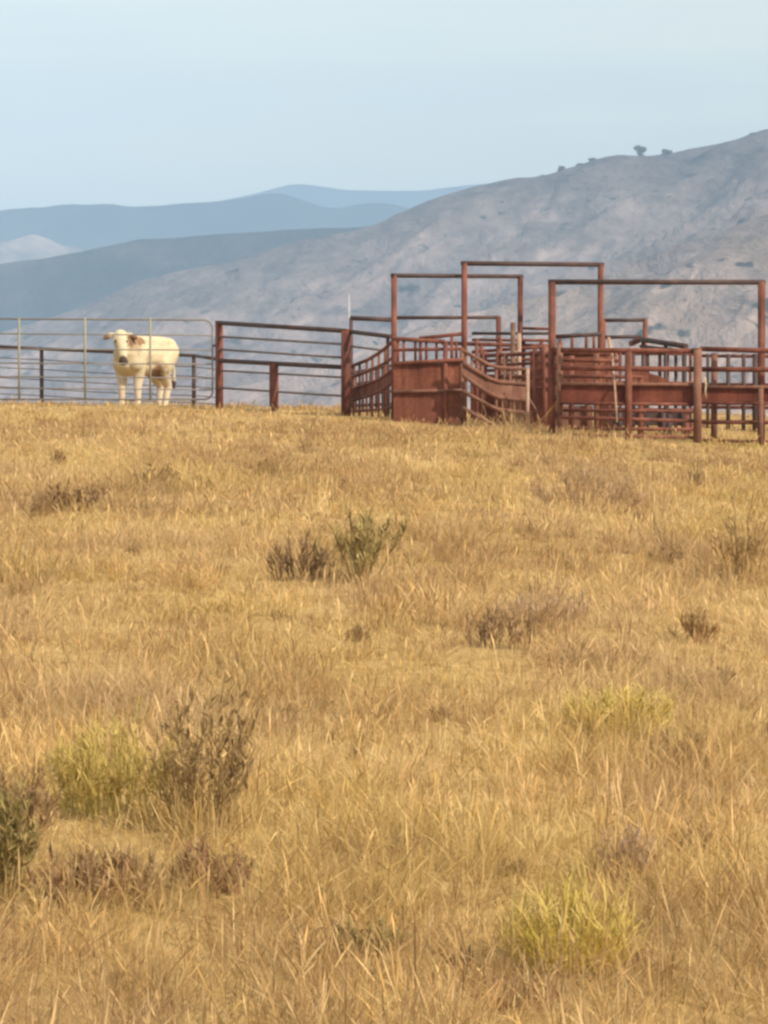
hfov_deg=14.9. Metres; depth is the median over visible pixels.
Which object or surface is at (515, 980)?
dead weed
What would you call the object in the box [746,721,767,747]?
weed tuft
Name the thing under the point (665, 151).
oak tree
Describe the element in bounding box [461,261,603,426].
pipe archway
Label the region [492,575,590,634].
dead weed
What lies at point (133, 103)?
sky
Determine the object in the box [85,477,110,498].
weed tuft
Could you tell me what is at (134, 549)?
weed tuft
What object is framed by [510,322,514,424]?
wooden post
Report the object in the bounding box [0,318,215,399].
tubular gate
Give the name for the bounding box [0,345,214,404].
pipe fence
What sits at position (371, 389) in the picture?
curved panel
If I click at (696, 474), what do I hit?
dry weed
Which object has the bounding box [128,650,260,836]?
dry weed
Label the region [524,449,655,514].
dead weed
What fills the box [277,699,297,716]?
weed tuft
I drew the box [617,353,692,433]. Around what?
pipe fence
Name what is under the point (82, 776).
rabbitbrush
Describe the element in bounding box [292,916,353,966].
twiggy weed
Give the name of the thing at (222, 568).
weed tuft
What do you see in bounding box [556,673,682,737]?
grass tuft
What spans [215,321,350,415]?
pipe fence
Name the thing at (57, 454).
weed tuft
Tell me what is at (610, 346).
wooden pole
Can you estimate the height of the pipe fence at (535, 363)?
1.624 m
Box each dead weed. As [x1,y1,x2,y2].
[25,841,168,909]
[169,832,255,898]
[264,528,340,581]
[441,943,476,965]
[461,603,539,649]
[464,970,563,1009]
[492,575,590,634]
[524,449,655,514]
[588,807,669,882]
[643,727,719,773]
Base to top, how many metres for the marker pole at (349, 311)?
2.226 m
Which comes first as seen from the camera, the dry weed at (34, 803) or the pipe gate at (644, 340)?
the dry weed at (34, 803)
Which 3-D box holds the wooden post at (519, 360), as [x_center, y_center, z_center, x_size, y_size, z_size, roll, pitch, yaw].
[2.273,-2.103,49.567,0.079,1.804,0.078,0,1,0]
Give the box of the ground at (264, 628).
[0,404,767,1023]
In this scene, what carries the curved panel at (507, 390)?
on the ground at (264, 628)
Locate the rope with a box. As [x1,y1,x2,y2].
[704,377,706,397]
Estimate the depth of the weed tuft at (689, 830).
9.55 m
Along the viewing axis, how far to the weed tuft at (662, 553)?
20.87 m
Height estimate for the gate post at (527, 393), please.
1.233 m
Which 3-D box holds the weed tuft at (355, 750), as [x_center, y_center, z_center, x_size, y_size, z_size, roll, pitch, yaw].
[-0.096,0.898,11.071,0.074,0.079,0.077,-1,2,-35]
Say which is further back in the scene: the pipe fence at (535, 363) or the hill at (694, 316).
the hill at (694, 316)
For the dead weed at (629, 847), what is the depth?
8.89 m
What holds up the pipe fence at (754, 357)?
on the ground at (264, 628)
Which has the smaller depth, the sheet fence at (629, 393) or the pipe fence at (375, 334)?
the sheet fence at (629, 393)
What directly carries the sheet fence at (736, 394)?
on the ground at (264, 628)
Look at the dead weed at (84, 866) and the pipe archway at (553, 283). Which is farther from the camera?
the pipe archway at (553, 283)
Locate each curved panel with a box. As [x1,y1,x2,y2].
[351,341,390,417]
[461,349,527,426]
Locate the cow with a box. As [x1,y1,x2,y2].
[102,329,178,405]
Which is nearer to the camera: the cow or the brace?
the brace
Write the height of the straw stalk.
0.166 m
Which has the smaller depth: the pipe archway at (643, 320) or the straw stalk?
the straw stalk
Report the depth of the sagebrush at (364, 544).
18.00 m
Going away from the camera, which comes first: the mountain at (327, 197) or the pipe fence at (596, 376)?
the pipe fence at (596, 376)
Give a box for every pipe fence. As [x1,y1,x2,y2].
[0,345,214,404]
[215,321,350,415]
[349,330,390,415]
[352,364,390,412]
[419,332,547,415]
[480,346,547,428]
[563,353,692,435]
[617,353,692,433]
[702,354,767,431]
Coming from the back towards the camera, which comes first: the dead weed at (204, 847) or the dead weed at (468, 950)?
the dead weed at (204, 847)
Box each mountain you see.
[0,193,409,250]
[222,183,489,207]
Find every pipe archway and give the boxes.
[349,316,500,409]
[390,273,523,419]
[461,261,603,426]
[548,279,765,445]
[603,318,646,407]
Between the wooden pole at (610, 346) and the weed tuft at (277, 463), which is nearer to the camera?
the weed tuft at (277, 463)
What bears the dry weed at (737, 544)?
on the ground at (264, 628)
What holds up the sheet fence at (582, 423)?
on the ground at (264, 628)
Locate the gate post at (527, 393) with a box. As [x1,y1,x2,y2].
[526,369,528,428]
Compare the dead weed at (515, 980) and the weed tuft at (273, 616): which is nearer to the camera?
the dead weed at (515, 980)
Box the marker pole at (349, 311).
[348,294,349,328]
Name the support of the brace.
attached to the gate post at (527, 393)
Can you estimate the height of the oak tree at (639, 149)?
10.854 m
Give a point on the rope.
(705, 386)
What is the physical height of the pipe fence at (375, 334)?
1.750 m
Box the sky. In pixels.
[0,0,767,210]
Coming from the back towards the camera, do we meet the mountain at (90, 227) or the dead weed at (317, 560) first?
the mountain at (90, 227)
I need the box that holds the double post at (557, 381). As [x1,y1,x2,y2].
[552,342,562,434]
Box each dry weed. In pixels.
[0,747,64,850]
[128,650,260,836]
[667,598,720,643]
[687,455,706,484]
[704,490,767,579]
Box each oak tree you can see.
[633,145,646,155]
[661,149,671,154]
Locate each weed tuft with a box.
[22,490,55,515]
[34,483,107,512]
[49,446,66,464]
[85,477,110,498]
[126,542,142,555]
[132,462,180,484]
[209,563,235,573]
[245,457,298,474]
[270,606,286,620]
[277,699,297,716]
[299,436,312,450]
[345,622,371,641]
[348,743,369,759]
[387,829,435,852]
[427,705,452,722]
[497,856,526,874]
[633,508,646,523]
[647,546,684,562]
[667,818,714,850]
[704,666,743,684]
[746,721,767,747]
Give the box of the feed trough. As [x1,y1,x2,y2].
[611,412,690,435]
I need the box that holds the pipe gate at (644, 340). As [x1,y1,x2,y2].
[629,337,687,431]
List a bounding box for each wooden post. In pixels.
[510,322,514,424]
[517,333,520,424]
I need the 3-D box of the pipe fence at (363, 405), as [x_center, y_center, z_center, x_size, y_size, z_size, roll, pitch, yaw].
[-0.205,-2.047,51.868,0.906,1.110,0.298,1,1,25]
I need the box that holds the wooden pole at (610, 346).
[607,337,617,422]
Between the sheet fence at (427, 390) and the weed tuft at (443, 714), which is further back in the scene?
the sheet fence at (427, 390)
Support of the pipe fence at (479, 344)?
on the ground at (264, 628)
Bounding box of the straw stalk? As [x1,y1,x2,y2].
[13,874,46,924]
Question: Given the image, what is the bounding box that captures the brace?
[529,397,538,413]
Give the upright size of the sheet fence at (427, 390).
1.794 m
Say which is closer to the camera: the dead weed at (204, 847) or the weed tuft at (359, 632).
the dead weed at (204, 847)
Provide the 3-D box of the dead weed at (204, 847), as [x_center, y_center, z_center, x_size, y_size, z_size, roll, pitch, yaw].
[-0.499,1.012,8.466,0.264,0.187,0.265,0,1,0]
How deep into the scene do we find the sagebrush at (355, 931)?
7.84 m
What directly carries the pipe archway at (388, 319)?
on the ground at (264, 628)
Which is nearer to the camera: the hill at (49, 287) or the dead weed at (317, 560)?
the dead weed at (317, 560)
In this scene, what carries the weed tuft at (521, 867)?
on the ground at (264, 628)
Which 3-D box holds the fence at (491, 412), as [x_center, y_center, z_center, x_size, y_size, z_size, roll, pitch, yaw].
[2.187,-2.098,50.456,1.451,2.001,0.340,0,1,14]
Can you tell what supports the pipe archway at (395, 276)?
on the ground at (264, 628)
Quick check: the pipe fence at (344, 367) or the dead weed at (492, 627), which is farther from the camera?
the pipe fence at (344, 367)
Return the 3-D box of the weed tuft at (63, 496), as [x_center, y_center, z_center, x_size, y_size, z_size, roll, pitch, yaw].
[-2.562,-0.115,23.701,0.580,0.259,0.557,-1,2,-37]
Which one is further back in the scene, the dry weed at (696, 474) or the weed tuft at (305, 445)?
the weed tuft at (305, 445)
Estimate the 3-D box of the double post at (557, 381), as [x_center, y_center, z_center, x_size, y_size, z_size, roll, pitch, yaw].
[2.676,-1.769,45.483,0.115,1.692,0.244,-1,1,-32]
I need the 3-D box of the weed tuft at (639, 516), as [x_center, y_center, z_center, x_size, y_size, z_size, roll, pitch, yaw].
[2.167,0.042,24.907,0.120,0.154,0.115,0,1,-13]
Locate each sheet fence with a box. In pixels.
[392,336,464,424]
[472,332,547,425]
[523,327,616,431]
[561,348,701,442]
[700,346,767,446]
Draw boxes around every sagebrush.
[0,778,42,903]
[311,504,410,583]
[329,913,404,956]
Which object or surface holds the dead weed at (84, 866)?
on the ground at (264, 628)
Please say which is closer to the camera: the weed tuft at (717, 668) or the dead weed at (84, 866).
the dead weed at (84, 866)
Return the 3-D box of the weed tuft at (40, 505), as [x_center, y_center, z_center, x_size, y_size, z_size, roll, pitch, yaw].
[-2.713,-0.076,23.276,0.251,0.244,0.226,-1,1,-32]
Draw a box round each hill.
[0,129,767,404]
[0,226,369,331]
[0,235,86,263]
[115,214,767,416]
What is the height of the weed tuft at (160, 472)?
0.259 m
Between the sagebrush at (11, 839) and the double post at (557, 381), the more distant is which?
the double post at (557, 381)
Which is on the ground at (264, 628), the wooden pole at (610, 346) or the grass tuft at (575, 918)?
the grass tuft at (575, 918)
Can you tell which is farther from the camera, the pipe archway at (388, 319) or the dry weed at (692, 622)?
the pipe archway at (388, 319)
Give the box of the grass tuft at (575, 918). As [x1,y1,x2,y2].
[481,848,659,976]
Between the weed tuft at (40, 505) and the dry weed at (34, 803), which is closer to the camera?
the dry weed at (34, 803)
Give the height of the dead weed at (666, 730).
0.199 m
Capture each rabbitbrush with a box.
[36,694,180,822]
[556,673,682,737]
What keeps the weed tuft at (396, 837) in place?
on the ground at (264, 628)
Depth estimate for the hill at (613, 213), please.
2001.84 m

